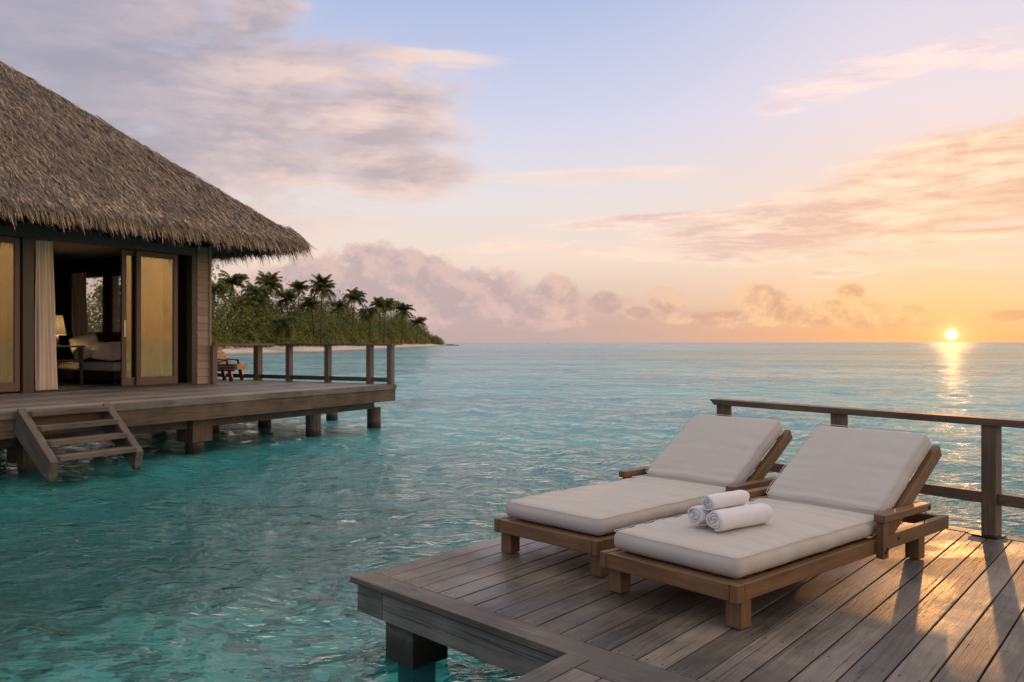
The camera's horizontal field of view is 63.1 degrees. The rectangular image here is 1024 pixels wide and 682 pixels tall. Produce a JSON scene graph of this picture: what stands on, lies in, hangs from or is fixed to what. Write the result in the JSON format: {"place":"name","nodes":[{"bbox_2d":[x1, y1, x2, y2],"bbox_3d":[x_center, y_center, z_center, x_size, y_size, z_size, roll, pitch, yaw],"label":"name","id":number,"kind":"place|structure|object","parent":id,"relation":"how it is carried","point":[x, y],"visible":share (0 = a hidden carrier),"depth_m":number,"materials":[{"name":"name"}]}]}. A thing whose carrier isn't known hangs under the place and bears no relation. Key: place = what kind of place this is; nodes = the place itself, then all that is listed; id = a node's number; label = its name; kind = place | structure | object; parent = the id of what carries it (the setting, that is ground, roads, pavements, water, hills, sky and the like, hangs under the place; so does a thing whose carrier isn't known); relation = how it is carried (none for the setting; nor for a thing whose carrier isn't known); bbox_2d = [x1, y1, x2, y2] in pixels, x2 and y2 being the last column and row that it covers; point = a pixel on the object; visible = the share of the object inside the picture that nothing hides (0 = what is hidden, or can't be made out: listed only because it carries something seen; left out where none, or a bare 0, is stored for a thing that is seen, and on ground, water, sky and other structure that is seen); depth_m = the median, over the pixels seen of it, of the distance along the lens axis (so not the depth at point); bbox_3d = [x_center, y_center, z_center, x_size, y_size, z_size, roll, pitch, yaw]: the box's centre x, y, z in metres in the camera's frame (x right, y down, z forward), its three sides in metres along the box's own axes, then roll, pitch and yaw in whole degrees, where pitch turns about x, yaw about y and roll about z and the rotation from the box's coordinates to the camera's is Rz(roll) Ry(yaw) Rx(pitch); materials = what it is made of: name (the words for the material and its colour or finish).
{"place":"outdoors","nodes":[
{"label":"outdoors","id":0,"kind":"place"},
{"bbox_2d":[69,334,97,359],"bbox_3d":[-9.062,0.127,17.700,0.545,0.545,0.216,-16,-20,-29],"label":"pillow","id":1,"kind":"object","parent":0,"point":[87,340],"visible":0.66,"depth_m":17.60,"materials":[{"name":"fabric"}]},
{"bbox_2d":[217,344,445,354],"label":"island beach","id":2,"kind":"structure","parent":0,"point":[232,350],"depth_m":148.23,"materials":[{"name":"beige sand"}]},
{"bbox_2d":[92,282,120,310],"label":"coconut palm","id":3,"kind":"object","parent":2,"relation":"on","point":[98,291],"visible":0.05,"depth_m":138.54,"materials":[{"name":"green plant"}]},
{"bbox_2d":[212,280,229,313],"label":"coconut palm","id":4,"kind":"object","parent":2,"relation":"on","point":[216,287],"visible":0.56,"depth_m":149.67,"materials":[{"name":"green plant"}]},
{"bbox_2d":[217,270,249,332],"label":"coconut palm","id":5,"kind":"object","parent":2,"relation":"on","point":[236,279],"visible":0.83,"depth_m":154.21,"materials":[{"name":"green plant"}]},
{"bbox_2d":[229,294,259,339],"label":"coconut palm","id":6,"kind":"object","parent":2,"relation":"on","point":[249,303],"visible":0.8,"depth_m":144.24,"materials":[{"name":"green plant"}]},
{"bbox_2d":[241,281,273,322],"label":"coconut palm","id":7,"kind":"object","parent":2,"relation":"on","point":[260,293],"visible":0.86,"depth_m":149.26,"materials":[{"name":"green plant"}]},
{"bbox_2d":[86,260,445,348],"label":"island undergrowth","id":8,"kind":"object","parent":2,"relation":"on","point":[258,327],"visible":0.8,"depth_m":168.53,"materials":[{"name":"green plant"}]},
{"bbox_2d":[254,270,284,320],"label":"coconut palm","id":9,"kind":"object","parent":2,"relation":"on","point":[271,280],"visible":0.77,"depth_m":164.51,"materials":[{"name":"green plant"}]},
{"bbox_2d":[268,312,298,343],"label":"coconut palm","id":10,"kind":"object","parent":2,"relation":"on","point":[284,324],"visible":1,"depth_m":141.44,"materials":[{"name":"green plant"}]},
{"bbox_2d":[274,288,299,315],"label":"coconut palm","id":11,"kind":"object","parent":2,"relation":"on","point":[288,294],"visible":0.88,"depth_m":169.47,"materials":[{"name":"green plant"}]},
{"bbox_2d":[288,280,309,312],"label":"coconut palm","id":12,"kind":"object","parent":2,"relation":"on","point":[298,285],"visible":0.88,"depth_m":184.70,"materials":[{"name":"green plant"}]},
{"bbox_2d":[299,296,322,340],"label":"coconut palm","id":13,"kind":"object","parent":2,"relation":"on","point":[313,305],"visible":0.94,"depth_m":174.36,"materials":[{"name":"green plant"}]},
{"bbox_2d":[307,274,335,343],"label":"coconut palm","id":14,"kind":"object","parent":2,"relation":"on","point":[321,286],"visible":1,"depth_m":169.44,"materials":[{"name":"green plant"}]},
{"bbox_2d":[328,298,348,342],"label":"coconut palm","id":15,"kind":"object","parent":2,"relation":"on","point":[340,304],"visible":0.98,"depth_m":194.48,"materials":[{"name":"green plant"}]},
{"bbox_2d":[342,287,367,335],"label":"coconut palm","id":16,"kind":"object","parent":2,"relation":"on","point":[354,295],"visible":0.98,"depth_m":214.07,"materials":[{"name":"green plant"}]},
{"bbox_2d":[357,305,379,342],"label":"coconut palm","id":17,"kind":"object","parent":2,"relation":"on","point":[367,313],"visible":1,"depth_m":229.18,"materials":[{"name":"green plant"}]},
{"bbox_2d":[369,296,386,342],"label":"coconut palm","id":18,"kind":"object","parent":2,"relation":"on","point":[377,301],"visible":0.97,"depth_m":259.31,"materials":[{"name":"green plant"}]},
{"bbox_2d":[374,297,395,342],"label":"coconut palm","id":19,"kind":"object","parent":2,"relation":"on","point":[389,306],"visible":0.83,"depth_m":261.50,"materials":[{"name":"green plant"}]},
{"bbox_2d":[394,300,415,342],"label":"coconut palm","id":20,"kind":"object","parent":2,"relation":"on","point":[399,306],"visible":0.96,"depth_m":284.00,"materials":[{"name":"green plant"}]},
{"bbox_2d":[410,315,426,342],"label":"coconut palm","id":21,"kind":"object","parent":2,"relation":"on","point":[416,321],"visible":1,"depth_m":328.75,"materials":[{"name":"green plant"}]},
{"bbox_2d":[0,342,1023,681],"bbox_3d":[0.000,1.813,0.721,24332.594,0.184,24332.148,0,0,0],"label":"sea water","id":22,"kind":"structure","parent":0,"point":[514,408],"depth_m":18.32,"materials":[{"name":"teal liquid"}]},
{"bbox_2d":[0,471,1023,681],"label":"seabed","id":23,"kind":"structure","parent":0,"point":[383,668],"depth_m":12.28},
{"bbox_2d":[0,379,396,602],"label":"villa deck","id":24,"kind":"structure","parent":23,"relation":"on","point":[195,416],"depth_m":13.81,"materials":[{"name":"brown wood"}]},
{"bbox_2d":[14,403,142,483],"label":"water stairs","id":25,"kind":"structure","parent":24,"relation":"attached to","point":[36,445],"depth_m":10.92,"materials":[{"name":"brown wood"}]},
{"bbox_2d":[0,61,314,395],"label":"beach villa","id":26,"kind":"object","parent":24,"relation":"on","point":[89,194],"visible":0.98,"depth_m":16.14,"materials":[{"name":"plant"}]},
{"bbox_2d":[0,242,6,392],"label":"curtain","id":27,"kind":"object","parent":26,"relation":"hanging from","point":[3,286],"visible":0.91,"depth_m":14.24,"materials":[{"name":"fabric"}]},
{"bbox_2d":[0,236,19,391],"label":"sliding door","id":28,"kind":"structure","parent":26,"relation":"in","point":[14,386],"depth_m":14.20,"materials":[{"name":"brown wood"}]},
{"bbox_2d":[35,240,57,389],"bbox_3d":[-8.227,-0.442,14.742,0.099,2.650,0.396,0,0,30],"label":"curtain","id":29,"kind":"object","parent":26,"relation":"hanging from","point":[45,355],"visible":1,"depth_m":14.72,"materials":[{"name":"fabric"}]},
{"bbox_2d":[56,346,84,383],"bbox_3d":[-9.248,0.493,17.099,0.840,0.794,0.560,0,0,-30],"label":"side table","id":30,"kind":"object","parent":26,"relation":"on","point":[80,360],"visible":0.52,"depth_m":17.07,"materials":[{"name":"brown wood"}]},
{"bbox_2d":[55,315,65,345],"bbox_3d":[-9.330,-0.215,17.050,0.378,0.620,0.378,0,0,30],"label":"table lamp","id":31,"kind":"object","parent":30,"relation":"on","point":[60,328],"visible":0.49,"depth_m":16.98,"materials":[{"name":"beige fabric"}]},
{"bbox_2d":[72,272,87,355],"bbox_3d":[-10.119,-0.628,19.535,0.665,1.945,0.097,0,0,31],"label":"curtain","id":32,"kind":"object","parent":26,"relation":"hanging from","point":[80,320],"visible":0.81,"depth_m":19.54,"materials":[{"name":"fabric"}]},
{"bbox_2d":[70,273,104,334],"bbox_3d":[-9.946,-0.848,19.646,1.315,1.425,0.160,0,0,30],"label":"window","id":33,"kind":"structure","parent":26,"relation":"in","point":[91,275],"depth_m":19.49,"materials":[{"name":"brown wood"}]},
{"bbox_2d":[57,361,130,383],"bbox_3d":[-8.865,0.675,18.116,2.100,0.431,1.000,0,0,30],"label":"daybed","id":34,"kind":"object","parent":26,"relation":"on","point":[100,370],"visible":0.68,"depth_m":17.55,"materials":[{"name":"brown wood"}]},
{"bbox_2d":[91,341,112,360],"bbox_3d":[-8.645,0.211,17.600,0.404,0.404,0.160,9,-29,-30],"label":"pillow","id":35,"kind":"object","parent":34,"relation":"on","point":[102,350],"visible":1,"depth_m":17.54,"materials":[{"name":"fabric"}]},
{"bbox_2d":[107,341,120,360],"bbox_3d":[-8.459,0.214,17.800,0.424,0.424,0.168,-3,-20,-30],"label":"pillow","id":36,"kind":"object","parent":34,"relation":"on","point":[116,350],"visible":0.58,"depth_m":17.74,"materials":[{"name":"fabric"}]},
{"bbox_2d":[111,273,120,334],"bbox_3d":[-8.992,-0.848,19.102,0.426,1.425,0.160,0,0,30],"label":"window","id":37,"kind":"structure","parent":26,"relation":"in","point":[114,276],"depth_m":19.14,"materials":[{"name":"brown wood"}]},
{"bbox_2d":[121,249,168,385],"bbox_3d":[-7.245,-0.451,16.470,0.061,2.629,1.050,0,0,30],"label":"sliding door","id":38,"kind":"structure","parent":26,"relation":"in","point":[125,381],"depth_m":16.10,"materials":[{"name":"brown wood"}]},
{"bbox_2d":[130,256,171,376],"bbox_3d":[-7.278,-0.440,16.823,0.089,2.650,0.920,0,0,30],"label":"curtain","id":39,"kind":"object","parent":26,"relation":"hanging from","point":[151,316],"visible":0.58,"depth_m":16.82,"materials":[{"name":"fabric"}]},
{"bbox_2d":[135,250,177,384],"bbox_3d":[-7.087,-0.451,16.638,0.045,2.629,0.950,0,0,30],"label":"sliding door","id":40,"kind":"structure","parent":26,"relation":"in","point":[172,259],"depth_m":16.66,"materials":[{"name":"brown wood"}]},
{"bbox_2d":[217,346,247,380],"bbox_3d":[-6.672,0.515,19.414,0.765,0.810,0.665,0,0,8],"label":"deck chair","id":41,"kind":"object","parent":24,"relation":"on","point":[229,368],"visible":0.68,"depth_m":19.28,"materials":[{"name":"orange wood"}]},
{"bbox_2d":[210,343,395,383],"bbox_3d":[-5.565,0.487,18.342,6.025,0.860,1.987,0,0,30],"label":"villa railing","id":42,"kind":"object","parent":24,"relation":"on","point":[258,374],"visible":0.88,"depth_m":18.48,"materials":[{"name":"brown wood"}]},
{"bbox_2d":[511,652,651,681],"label":"walkway platform","id":43,"kind":"structure","parent":23,"relation":"on","point":[569,667],"depth_m":3.49,"materials":[{"name":"brown wood"}]},
{"bbox_2d":[350,496,1023,681],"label":"sun deck","id":44,"kind":"structure","parent":23,"relation":"on","point":[949,607],"depth_m":4.33,"materials":[{"name":"brown wood"}]},
{"bbox_2d":[494,413,792,576],"bbox_3d":[1.080,1.005,6.074,2.482,0.797,1.035,0,0,-44],"label":"sun lounger","id":45,"kind":"object","parent":44,"relation":"on","point":[697,460],"visible":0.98,"depth_m":5.87,"materials":[{"name":"white fabric"}]},
{"bbox_2d":[600,424,948,629],"bbox_3d":[1.720,1.004,5.142,2.482,0.797,1.035,0,0,-41],"label":"sun lounger","id":46,"kind":"object","parent":44,"relation":"on","point":[839,497],"visible":0.95,"depth_m":4.86,"materials":[{"name":"white fabric"}]},
{"bbox_2d":[688,503,747,524],"bbox_3d":[1.180,0.972,4.743,0.412,0.108,0.126,0,0,-34],"label":"rolled towel","id":47,"kind":"object","parent":46,"relation":"on","point":[698,514],"visible":0.29,"depth_m":4.62,"materials":[{"name":"white fabric"}]},
{"bbox_2d":[701,490,749,510],"bbox_3d":[1.199,0.893,4.671,0.322,0.091,0.091,0,0,-36],"label":"rolled towel","id":48,"kind":"object","parent":47,"relation":"on","point":[722,500],"visible":1,"depth_m":4.62,"materials":[{"name":"white fabric"}]},
{"bbox_2d":[706,503,772,531],"bbox_3d":[1.268,0.979,4.630,0.432,0.119,0.121,0,0,-34],"label":"rolled towel","id":49,"kind":"object","parent":46,"relation":"on","point":[720,520],"visible":1,"depth_m":4.57,"materials":[{"name":"white fabric"}]},
{"bbox_2d":[710,399,1023,538],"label":"deck railing","id":50,"kind":"object","parent":44,"relation":"on","point":[991,498],"visible":0.49,"depth_m":6.05,"materials":[{"name":"brown wood"}]},
{"bbox_2d":[0,0,1023,341],"label":"sky","id":51,"kind":"structure","parent":0,"point":[495,170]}
]}

